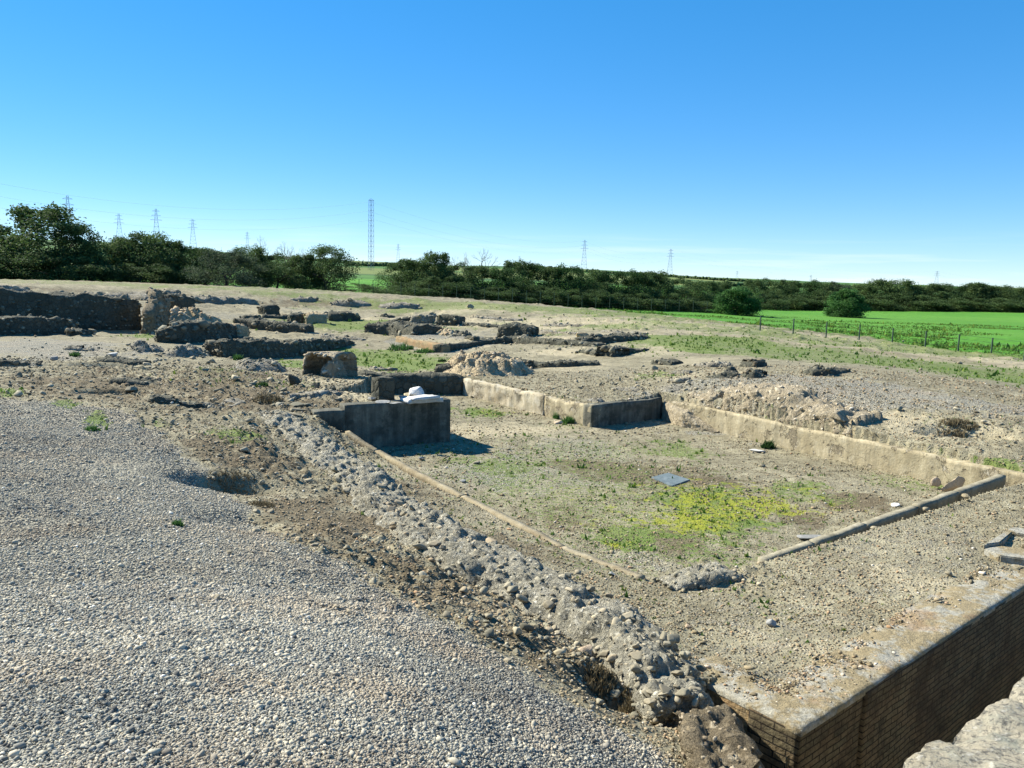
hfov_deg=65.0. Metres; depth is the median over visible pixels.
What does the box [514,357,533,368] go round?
rubble block
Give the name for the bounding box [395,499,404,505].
loose stone
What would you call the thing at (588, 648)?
boulder
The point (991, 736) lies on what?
rubble wall
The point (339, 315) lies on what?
rubble block
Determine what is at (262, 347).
rubble wall
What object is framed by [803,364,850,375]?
rubble wall
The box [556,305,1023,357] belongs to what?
field crop
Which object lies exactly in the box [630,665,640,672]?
loose stone
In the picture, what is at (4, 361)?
wall footing
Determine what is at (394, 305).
rubble lip
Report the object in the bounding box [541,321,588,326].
wall footing
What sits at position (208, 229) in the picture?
power cable
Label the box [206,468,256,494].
dry weed
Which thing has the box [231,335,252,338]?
wall footing
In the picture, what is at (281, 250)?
bare tree
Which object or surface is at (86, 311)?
retaining wall
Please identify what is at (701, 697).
loose stone
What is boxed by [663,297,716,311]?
evergreen tree
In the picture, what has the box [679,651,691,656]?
loose stone
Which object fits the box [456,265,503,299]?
bush
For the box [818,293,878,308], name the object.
evergreen tree
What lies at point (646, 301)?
evergreen tree
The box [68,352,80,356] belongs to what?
green weed
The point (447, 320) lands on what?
rubble block
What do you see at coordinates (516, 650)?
loose stone
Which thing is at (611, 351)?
rubble wall
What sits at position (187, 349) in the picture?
rubble heap
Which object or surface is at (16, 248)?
evergreen tree
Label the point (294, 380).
boulder
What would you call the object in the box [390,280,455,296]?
evergreen tree
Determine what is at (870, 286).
evergreen tree
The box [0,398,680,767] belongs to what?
gravel
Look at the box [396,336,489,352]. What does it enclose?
brick platform
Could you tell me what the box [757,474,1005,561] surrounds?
drain kerb
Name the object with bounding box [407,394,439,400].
white slab
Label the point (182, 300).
ruin stump
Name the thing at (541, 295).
wire fence
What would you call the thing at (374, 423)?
concrete wall
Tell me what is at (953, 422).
dry weed
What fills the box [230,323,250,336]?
rubble block
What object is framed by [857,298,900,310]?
evergreen tree
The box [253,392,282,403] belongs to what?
dry weed
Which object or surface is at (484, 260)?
bare tree
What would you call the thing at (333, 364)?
ruin stump
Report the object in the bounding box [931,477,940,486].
boulder
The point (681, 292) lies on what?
evergreen tree
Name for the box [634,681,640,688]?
loose stone
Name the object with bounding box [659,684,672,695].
loose stone
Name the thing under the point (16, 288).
rubble lip
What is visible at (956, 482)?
boulder
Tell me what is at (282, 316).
wall footing
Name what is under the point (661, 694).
loose stone
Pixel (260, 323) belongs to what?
rubble wall
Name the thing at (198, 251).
evergreen tree
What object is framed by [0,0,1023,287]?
sky
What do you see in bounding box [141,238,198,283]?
evergreen tree
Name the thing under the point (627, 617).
loose stone
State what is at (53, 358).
boulder
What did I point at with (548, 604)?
loose stone
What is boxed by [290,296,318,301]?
rubble lip
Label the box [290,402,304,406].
layered stone
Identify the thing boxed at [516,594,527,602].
loose stone
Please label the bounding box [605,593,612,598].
loose stone
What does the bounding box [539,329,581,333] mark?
wall footing
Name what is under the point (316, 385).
boulder
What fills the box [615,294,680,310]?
evergreen tree
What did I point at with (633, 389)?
wall footing
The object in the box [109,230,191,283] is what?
evergreen tree
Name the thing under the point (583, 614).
rubble ridge
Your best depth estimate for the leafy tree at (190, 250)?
76.21 m
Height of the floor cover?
0.065 m
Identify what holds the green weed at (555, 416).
on the ground at (594, 508)
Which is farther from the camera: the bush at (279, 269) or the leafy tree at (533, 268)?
the leafy tree at (533, 268)
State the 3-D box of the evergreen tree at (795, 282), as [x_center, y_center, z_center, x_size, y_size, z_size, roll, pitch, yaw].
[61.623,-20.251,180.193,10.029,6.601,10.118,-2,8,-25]
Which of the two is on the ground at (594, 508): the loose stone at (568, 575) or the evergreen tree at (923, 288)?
the evergreen tree at (923, 288)
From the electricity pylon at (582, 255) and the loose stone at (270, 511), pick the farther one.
the electricity pylon at (582, 255)
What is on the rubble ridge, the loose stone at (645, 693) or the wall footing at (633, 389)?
the loose stone at (645, 693)
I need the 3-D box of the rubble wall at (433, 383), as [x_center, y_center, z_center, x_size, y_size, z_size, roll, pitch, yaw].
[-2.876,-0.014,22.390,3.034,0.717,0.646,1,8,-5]
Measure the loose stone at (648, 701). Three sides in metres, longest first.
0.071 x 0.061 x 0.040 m
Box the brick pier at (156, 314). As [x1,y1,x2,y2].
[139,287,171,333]
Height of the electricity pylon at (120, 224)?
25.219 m
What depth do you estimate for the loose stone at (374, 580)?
6.04 m
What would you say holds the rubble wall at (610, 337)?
on the ground at (594, 508)
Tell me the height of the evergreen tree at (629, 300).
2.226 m
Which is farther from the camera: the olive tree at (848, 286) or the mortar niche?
the olive tree at (848, 286)
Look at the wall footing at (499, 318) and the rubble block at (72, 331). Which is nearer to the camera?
the rubble block at (72, 331)
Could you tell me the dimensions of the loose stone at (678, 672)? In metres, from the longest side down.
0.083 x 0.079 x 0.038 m
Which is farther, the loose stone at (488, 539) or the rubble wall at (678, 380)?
the rubble wall at (678, 380)
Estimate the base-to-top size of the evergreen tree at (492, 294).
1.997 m
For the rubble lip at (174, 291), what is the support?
on the ground at (594, 508)
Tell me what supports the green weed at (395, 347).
on the ground at (594, 508)
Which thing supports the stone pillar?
on the ground at (594, 508)
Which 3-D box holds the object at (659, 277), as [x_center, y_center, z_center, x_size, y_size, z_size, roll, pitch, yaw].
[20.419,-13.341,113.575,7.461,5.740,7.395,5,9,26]
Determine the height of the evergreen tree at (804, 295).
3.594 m
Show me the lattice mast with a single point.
(370, 248)
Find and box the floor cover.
[651,473,689,486]
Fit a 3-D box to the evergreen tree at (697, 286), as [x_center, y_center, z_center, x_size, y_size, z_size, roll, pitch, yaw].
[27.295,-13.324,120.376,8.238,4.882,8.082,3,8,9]
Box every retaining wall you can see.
[0,287,142,329]
[698,564,1023,767]
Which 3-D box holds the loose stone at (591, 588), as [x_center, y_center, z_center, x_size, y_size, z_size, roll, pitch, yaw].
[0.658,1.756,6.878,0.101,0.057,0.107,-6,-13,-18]
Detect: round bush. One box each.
[710,286,767,316]
[822,287,875,317]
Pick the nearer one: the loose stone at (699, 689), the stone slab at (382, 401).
the loose stone at (699, 689)
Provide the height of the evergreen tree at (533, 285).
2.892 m
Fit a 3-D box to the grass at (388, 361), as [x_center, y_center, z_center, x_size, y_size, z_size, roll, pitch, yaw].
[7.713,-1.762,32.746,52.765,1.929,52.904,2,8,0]
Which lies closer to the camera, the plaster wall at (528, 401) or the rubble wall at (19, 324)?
the plaster wall at (528, 401)
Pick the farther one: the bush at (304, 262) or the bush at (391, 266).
the bush at (391, 266)
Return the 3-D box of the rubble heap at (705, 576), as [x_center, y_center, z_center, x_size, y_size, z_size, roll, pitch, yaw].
[2.046,2.129,8.837,0.994,0.266,0.556,-2,8,-25]
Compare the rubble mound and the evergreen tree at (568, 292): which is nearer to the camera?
the rubble mound
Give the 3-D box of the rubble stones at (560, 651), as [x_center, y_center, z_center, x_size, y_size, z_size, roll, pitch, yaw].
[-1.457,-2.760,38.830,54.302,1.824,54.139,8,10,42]
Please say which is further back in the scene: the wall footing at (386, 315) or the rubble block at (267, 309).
the wall footing at (386, 315)
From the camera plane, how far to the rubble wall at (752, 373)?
19.77 m
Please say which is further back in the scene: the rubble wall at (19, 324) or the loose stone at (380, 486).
the rubble wall at (19, 324)
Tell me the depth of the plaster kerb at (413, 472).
11.23 m
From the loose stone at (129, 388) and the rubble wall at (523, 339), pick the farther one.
the rubble wall at (523, 339)
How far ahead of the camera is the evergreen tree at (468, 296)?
89.94 m
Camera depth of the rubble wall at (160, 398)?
14.46 m
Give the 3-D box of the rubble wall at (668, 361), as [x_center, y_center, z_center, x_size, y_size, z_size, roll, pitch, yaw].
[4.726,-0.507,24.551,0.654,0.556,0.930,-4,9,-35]
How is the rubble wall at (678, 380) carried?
on the ground at (594, 508)
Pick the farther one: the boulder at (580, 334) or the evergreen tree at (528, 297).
the evergreen tree at (528, 297)
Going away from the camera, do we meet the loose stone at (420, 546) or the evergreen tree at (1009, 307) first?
the loose stone at (420, 546)
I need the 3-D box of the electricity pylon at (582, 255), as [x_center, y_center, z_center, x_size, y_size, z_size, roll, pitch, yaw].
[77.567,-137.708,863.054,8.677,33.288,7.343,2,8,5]
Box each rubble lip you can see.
[0,285,29,290]
[80,291,148,300]
[86,292,104,295]
[162,289,180,294]
[188,294,258,304]
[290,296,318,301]
[329,298,371,306]
[378,302,421,308]
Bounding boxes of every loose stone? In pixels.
[125,386,136,390]
[267,508,274,513]
[331,466,337,472]
[369,578,376,583]
[377,483,384,488]
[387,506,395,511]
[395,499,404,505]
[412,543,426,549]
[428,540,441,546]
[486,537,496,542]
[503,658,510,663]
[504,581,511,588]
[506,585,517,592]
[512,648,520,654]
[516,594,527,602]
[543,600,554,609]
[564,572,571,578]
[586,585,594,591]
[598,649,609,657]
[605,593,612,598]
[606,654,616,661]
[619,614,630,621]
[624,611,633,617]
[629,651,642,660]
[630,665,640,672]
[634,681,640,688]
[641,687,650,697]
[643,698,656,704]
[658,692,667,696]
[659,631,667,640]
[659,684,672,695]
[663,641,671,646]
[667,634,675,643]
[671,670,683,675]
[672,633,679,642]
[675,688,689,697]
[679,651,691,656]
[680,651,687,659]
[689,686,702,692]
[696,665,706,671]
[698,693,704,700]
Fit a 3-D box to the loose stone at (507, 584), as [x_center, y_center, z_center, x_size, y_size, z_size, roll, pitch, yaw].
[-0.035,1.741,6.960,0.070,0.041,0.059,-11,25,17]
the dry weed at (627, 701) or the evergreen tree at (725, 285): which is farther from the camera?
the evergreen tree at (725, 285)
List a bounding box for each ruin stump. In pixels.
[162,291,195,310]
[302,351,357,377]
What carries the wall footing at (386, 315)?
on the ground at (594, 508)
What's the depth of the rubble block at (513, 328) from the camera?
38.65 m
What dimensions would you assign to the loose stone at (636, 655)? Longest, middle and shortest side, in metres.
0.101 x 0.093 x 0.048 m
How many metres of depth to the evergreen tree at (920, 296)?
168.01 m
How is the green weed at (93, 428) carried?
on the ground at (594, 508)
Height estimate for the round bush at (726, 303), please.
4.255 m
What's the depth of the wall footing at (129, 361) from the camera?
20.75 m
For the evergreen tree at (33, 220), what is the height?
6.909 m
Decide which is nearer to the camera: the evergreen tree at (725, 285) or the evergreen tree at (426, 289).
the evergreen tree at (426, 289)
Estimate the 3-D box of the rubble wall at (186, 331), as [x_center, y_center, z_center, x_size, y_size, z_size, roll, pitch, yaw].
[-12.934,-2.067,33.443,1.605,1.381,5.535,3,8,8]
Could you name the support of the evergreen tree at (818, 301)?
on the ground at (594, 508)
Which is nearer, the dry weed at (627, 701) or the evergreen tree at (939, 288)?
the dry weed at (627, 701)
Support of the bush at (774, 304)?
on the ground at (594, 508)
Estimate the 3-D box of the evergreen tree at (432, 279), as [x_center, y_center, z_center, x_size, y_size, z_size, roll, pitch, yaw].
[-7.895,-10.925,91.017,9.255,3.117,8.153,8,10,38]
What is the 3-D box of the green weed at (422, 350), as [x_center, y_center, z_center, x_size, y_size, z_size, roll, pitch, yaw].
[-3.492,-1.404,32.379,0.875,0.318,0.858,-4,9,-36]
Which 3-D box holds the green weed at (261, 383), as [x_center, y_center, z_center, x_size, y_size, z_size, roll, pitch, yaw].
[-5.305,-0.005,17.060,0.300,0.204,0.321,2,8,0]
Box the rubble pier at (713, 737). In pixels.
[669,703,764,767]
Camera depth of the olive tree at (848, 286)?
176.16 m
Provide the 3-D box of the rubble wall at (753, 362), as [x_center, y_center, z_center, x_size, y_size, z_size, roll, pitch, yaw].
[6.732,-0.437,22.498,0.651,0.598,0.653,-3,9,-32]
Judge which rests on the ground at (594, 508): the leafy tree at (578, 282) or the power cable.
the leafy tree at (578, 282)
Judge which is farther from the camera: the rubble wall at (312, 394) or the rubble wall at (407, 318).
the rubble wall at (407, 318)
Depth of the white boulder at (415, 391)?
15.84 m
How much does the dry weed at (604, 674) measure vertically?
0.232 m
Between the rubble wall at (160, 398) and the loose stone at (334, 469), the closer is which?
the loose stone at (334, 469)
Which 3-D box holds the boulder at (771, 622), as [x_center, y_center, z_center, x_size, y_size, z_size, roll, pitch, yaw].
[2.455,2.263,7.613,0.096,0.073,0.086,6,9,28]
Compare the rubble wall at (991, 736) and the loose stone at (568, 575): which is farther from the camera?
the loose stone at (568, 575)
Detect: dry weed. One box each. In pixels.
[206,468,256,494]
[248,499,275,507]
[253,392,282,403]
[583,660,617,702]
[617,681,641,719]
[937,417,981,439]
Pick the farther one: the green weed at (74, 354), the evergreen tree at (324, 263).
the evergreen tree at (324, 263)
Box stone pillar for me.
[371,375,394,400]
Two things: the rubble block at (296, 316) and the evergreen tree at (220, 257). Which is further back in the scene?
the evergreen tree at (220, 257)
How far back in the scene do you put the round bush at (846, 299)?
122.82 m
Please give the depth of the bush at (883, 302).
169.02 m
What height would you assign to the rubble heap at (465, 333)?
0.596 m
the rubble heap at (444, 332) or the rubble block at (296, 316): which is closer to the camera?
the rubble heap at (444, 332)
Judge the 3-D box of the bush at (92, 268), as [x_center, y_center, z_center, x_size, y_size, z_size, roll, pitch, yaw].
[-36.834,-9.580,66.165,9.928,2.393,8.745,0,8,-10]
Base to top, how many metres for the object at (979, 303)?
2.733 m
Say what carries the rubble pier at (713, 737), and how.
on the ground at (594, 508)
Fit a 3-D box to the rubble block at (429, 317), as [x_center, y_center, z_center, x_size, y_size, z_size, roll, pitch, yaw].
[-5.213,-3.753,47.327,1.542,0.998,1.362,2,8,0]
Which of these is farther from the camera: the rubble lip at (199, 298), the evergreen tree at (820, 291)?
the evergreen tree at (820, 291)
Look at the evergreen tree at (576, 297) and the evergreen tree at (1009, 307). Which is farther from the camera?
the evergreen tree at (1009, 307)
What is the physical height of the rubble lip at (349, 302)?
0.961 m
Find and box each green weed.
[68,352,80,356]
[82,425,100,431]
[172,519,184,526]
[232,354,242,360]
[255,379,268,386]
[388,341,413,350]
[413,348,434,352]
[553,396,562,418]
[561,415,575,423]
[759,439,776,449]
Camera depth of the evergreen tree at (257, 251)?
74.77 m
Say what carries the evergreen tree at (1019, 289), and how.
on the ground at (594, 508)
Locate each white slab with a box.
[400,397,442,403]
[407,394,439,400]
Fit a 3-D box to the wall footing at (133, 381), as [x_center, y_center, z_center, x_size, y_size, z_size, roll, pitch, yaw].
[-7.798,0.092,16.770,1.039,0.509,0.774,0,8,-10]
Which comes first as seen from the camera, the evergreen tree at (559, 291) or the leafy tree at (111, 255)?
the leafy tree at (111, 255)
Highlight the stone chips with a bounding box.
[0,355,1023,767]
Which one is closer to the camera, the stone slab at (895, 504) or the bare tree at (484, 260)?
the stone slab at (895, 504)
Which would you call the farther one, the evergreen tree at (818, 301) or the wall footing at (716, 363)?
the evergreen tree at (818, 301)
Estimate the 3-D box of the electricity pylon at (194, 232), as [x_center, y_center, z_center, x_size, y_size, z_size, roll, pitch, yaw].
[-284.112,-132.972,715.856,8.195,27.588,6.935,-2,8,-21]
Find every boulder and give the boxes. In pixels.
[50,356,57,360]
[288,374,300,385]
[311,382,319,387]
[409,386,423,395]
[576,332,588,336]
[578,644,592,655]
[766,619,776,626]
[829,409,853,421]
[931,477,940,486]
[941,476,964,491]
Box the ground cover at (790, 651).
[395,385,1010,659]
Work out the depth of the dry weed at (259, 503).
8.63 m
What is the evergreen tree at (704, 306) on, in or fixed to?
on the ground at (594, 508)
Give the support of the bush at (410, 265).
on the ground at (594, 508)
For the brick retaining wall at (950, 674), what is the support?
on the ground at (594, 508)
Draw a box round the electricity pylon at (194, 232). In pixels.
[188,220,196,248]
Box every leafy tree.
[85,243,130,281]
[166,245,221,284]
[474,266,530,301]
[517,260,554,299]
[541,262,597,305]
[583,271,629,306]
[599,268,655,302]
[784,280,828,303]
[939,284,986,309]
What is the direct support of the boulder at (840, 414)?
on the ground at (594, 508)
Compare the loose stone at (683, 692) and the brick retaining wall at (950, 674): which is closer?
the loose stone at (683, 692)
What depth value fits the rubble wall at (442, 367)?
23.18 m
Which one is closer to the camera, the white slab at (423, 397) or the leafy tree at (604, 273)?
the white slab at (423, 397)
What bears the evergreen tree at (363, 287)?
on the ground at (594, 508)
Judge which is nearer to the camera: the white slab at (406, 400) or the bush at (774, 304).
the white slab at (406, 400)
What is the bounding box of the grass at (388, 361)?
[0,291,1023,646]
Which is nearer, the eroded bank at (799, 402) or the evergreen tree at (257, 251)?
the eroded bank at (799, 402)
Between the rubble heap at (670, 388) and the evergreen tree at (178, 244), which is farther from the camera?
the evergreen tree at (178, 244)
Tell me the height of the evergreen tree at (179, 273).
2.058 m
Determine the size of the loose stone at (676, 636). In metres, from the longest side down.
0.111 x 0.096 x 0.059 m
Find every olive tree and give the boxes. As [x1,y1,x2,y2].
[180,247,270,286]
[822,282,859,309]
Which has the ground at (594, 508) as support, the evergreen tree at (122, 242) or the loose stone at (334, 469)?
the evergreen tree at (122, 242)
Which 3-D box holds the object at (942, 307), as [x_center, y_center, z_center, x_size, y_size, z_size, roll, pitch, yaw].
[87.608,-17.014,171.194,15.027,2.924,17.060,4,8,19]
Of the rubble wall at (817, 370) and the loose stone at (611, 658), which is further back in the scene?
the rubble wall at (817, 370)
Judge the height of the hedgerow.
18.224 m
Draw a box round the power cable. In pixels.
[3,208,361,229]
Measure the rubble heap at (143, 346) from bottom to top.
0.541 m
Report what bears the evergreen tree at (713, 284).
on the ground at (594, 508)
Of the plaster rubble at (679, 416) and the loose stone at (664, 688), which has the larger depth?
the plaster rubble at (679, 416)
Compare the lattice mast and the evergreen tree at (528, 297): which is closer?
the evergreen tree at (528, 297)
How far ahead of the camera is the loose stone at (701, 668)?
5.54 m
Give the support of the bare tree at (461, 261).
on the ground at (594, 508)
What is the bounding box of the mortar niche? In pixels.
[983,527,1023,565]
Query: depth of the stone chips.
10.71 m
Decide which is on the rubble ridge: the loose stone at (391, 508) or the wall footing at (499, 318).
the loose stone at (391, 508)
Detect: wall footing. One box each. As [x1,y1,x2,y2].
[0,358,42,366]
[63,345,97,350]
[96,356,151,364]
[109,376,161,385]
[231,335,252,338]
[262,313,287,318]
[319,333,365,340]
[380,313,394,317]
[462,322,497,327]
[470,316,522,320]
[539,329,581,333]
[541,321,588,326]
[601,330,647,333]
[611,386,644,392]
[692,360,730,366]
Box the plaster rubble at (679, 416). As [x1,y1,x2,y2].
[661,401,718,432]
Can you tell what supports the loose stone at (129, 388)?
on the ground at (594, 508)
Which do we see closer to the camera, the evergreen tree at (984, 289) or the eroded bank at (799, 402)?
the eroded bank at (799, 402)
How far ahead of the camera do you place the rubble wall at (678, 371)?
21.85 m
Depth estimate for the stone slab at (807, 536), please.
10.51 m
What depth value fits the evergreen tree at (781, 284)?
174.93 m
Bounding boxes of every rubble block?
[65,328,96,335]
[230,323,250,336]
[239,314,261,318]
[256,304,280,314]
[287,311,303,322]
[303,311,328,323]
[324,310,360,320]
[409,312,436,323]
[434,314,464,325]
[497,321,538,336]
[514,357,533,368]
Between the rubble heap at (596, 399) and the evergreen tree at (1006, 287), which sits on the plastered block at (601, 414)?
the rubble heap at (596, 399)
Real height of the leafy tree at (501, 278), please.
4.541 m
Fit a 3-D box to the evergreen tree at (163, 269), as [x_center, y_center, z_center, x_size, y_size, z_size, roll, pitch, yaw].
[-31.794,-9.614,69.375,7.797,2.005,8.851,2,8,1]
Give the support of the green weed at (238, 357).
on the ground at (594, 508)
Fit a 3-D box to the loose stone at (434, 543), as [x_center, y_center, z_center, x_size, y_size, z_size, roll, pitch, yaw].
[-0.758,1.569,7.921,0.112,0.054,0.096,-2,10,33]
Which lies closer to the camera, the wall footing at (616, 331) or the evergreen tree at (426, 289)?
the wall footing at (616, 331)
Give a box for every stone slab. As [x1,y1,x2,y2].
[368,366,397,370]
[375,400,390,402]
[749,449,765,451]
[796,534,820,538]
[891,503,899,506]
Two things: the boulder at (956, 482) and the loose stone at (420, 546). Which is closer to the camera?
the loose stone at (420, 546)
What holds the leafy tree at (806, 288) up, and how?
on the ground at (594, 508)
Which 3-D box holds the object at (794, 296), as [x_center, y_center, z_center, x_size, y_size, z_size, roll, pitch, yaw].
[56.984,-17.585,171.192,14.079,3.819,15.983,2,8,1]
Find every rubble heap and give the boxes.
[128,340,164,352]
[161,343,211,356]
[230,358,286,371]
[436,328,453,335]
[447,330,471,336]
[586,397,604,401]
[652,562,743,590]
[658,384,682,401]
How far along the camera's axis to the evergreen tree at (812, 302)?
170.74 m
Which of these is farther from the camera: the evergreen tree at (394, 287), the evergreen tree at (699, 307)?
the evergreen tree at (699, 307)
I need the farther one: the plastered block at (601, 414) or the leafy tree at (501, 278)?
the leafy tree at (501, 278)
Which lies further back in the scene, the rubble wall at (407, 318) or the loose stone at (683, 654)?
the rubble wall at (407, 318)
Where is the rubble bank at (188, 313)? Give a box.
[169,306,221,322]
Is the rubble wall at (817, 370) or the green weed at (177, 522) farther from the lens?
the rubble wall at (817, 370)
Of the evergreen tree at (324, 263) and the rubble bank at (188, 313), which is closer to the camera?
the rubble bank at (188, 313)
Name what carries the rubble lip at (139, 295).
on the ground at (594, 508)
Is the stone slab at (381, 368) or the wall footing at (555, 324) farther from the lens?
the wall footing at (555, 324)
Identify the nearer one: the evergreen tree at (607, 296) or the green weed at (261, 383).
the green weed at (261, 383)
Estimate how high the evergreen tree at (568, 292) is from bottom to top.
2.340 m
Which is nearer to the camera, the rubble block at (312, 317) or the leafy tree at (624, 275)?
the rubble block at (312, 317)
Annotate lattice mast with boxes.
[368,199,373,269]
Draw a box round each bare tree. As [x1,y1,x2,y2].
[270,242,296,287]
[452,253,469,276]
[461,249,500,282]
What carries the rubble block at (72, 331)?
on the ground at (594, 508)
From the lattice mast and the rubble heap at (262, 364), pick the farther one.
the lattice mast
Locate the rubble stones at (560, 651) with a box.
[0,299,1019,755]
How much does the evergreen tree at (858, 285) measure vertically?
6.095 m
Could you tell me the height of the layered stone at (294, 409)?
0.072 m
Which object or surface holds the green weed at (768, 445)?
on the ground at (594, 508)
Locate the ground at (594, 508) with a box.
[0,240,1023,767]
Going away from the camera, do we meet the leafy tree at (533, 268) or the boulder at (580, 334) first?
the boulder at (580, 334)
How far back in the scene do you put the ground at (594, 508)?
12.83 m
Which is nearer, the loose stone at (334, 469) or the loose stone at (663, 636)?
the loose stone at (663, 636)
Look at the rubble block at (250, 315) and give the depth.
43.85 m
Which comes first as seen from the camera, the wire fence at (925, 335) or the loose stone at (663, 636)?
the loose stone at (663, 636)
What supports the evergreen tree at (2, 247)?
on the ground at (594, 508)
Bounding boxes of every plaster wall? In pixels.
[463,378,549,415]
[671,401,1023,486]
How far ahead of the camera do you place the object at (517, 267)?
99.27 m
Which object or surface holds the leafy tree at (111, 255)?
on the ground at (594, 508)
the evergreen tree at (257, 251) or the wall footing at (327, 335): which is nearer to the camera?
the wall footing at (327, 335)
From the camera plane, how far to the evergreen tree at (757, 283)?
167.76 m
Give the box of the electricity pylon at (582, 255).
[581,240,587,268]
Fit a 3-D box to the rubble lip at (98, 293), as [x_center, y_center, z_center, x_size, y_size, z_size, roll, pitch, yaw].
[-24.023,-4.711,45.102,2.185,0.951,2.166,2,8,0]
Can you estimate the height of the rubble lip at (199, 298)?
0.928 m
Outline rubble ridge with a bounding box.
[255,410,713,726]
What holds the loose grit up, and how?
on the brick retaining wall at (950, 674)
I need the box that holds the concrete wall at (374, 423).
[311,393,450,447]
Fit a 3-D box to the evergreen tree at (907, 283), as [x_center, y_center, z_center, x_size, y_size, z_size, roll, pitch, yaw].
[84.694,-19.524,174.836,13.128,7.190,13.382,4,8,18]
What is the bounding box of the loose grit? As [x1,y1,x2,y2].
[704,563,1023,705]
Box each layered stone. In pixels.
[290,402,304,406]
[290,408,305,411]
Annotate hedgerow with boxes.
[147,246,1017,293]
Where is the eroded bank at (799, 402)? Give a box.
[687,381,882,437]
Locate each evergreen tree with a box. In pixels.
[0,201,115,278]
[0,232,40,278]
[0,233,42,279]
[0,249,90,280]
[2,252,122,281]
[34,221,122,280]
[40,261,135,281]
[92,262,192,283]
[96,235,155,281]
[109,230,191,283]
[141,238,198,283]
[142,263,220,284]
[182,246,223,284]
[218,244,284,287]
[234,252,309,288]
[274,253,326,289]
[286,243,363,290]
[322,283,384,293]
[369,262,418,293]
[378,284,439,296]
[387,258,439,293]
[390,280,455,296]
[406,274,479,298]
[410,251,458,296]
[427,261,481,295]
[437,285,495,300]
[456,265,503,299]
[458,286,519,301]
[477,288,543,303]
[495,281,553,304]
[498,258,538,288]
[516,285,576,305]
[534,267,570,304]
[537,287,592,306]
[551,287,607,307]
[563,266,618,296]
[568,288,626,308]
[589,292,642,308]
[603,291,663,309]
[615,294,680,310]
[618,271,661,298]
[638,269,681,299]
[641,291,695,310]
[652,277,701,309]
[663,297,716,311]
[674,300,715,312]
[679,280,715,306]
[690,281,724,302]
[709,279,733,292]
[744,279,776,302]
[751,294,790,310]
[754,278,799,299]
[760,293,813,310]
[773,294,828,309]
[776,279,803,294]
[786,296,828,310]
[801,278,841,308]
[808,295,829,310]
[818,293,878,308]
[852,282,879,294]
[857,278,899,307]
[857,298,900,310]
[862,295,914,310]
[870,279,930,308]
[870,292,949,311]
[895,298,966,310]
[900,285,947,308]
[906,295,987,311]
[924,282,965,308]
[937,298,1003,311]
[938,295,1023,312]
[952,282,1004,309]
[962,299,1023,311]
[983,284,1022,300]
[992,301,1023,311]
[994,286,1023,300]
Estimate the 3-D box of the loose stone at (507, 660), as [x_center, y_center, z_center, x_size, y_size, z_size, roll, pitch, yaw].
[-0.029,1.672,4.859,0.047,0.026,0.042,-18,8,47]
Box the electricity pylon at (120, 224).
[114,215,122,236]
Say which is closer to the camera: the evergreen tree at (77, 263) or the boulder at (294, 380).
the boulder at (294, 380)
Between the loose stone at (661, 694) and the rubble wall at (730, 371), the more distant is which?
the rubble wall at (730, 371)
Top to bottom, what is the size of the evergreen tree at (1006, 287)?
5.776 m
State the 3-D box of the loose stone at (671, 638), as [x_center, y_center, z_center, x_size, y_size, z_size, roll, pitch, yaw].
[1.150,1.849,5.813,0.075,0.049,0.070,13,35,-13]
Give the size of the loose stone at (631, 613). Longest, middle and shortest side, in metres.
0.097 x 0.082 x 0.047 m
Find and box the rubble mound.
[442,350,533,378]
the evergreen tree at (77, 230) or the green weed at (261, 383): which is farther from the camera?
the evergreen tree at (77, 230)
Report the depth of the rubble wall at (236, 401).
14.96 m
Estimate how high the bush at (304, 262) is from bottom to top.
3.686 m
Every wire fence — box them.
[350,279,710,310]
[759,315,1023,360]
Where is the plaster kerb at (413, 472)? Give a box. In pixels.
[345,431,645,579]
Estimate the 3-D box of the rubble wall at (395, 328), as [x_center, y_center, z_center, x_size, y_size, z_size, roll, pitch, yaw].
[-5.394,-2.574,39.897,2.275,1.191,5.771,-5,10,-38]
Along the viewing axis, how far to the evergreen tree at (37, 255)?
63.82 m
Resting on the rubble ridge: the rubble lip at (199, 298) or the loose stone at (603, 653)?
the loose stone at (603, 653)
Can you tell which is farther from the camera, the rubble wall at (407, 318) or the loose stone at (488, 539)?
the rubble wall at (407, 318)
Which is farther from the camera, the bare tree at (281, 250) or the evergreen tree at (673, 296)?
the evergreen tree at (673, 296)
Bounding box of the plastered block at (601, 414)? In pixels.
[544,396,661,426]
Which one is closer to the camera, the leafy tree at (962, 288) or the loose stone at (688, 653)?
the loose stone at (688, 653)
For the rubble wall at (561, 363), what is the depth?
25.16 m
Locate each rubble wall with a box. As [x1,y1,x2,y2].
[0,314,79,335]
[147,394,203,408]
[152,319,236,343]
[202,336,354,358]
[202,397,248,407]
[233,317,313,332]
[288,388,342,397]
[358,370,462,394]
[363,320,441,336]
[391,316,410,321]
[434,363,453,372]
[464,334,606,346]
[534,359,599,367]
[574,332,650,343]
[578,345,648,356]
[651,358,682,365]
[667,377,691,383]
[669,369,694,373]
[705,366,738,377]
[739,359,766,366]
[739,368,766,377]
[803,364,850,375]
[903,676,1023,767]
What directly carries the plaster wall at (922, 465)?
on the ground at (594, 508)

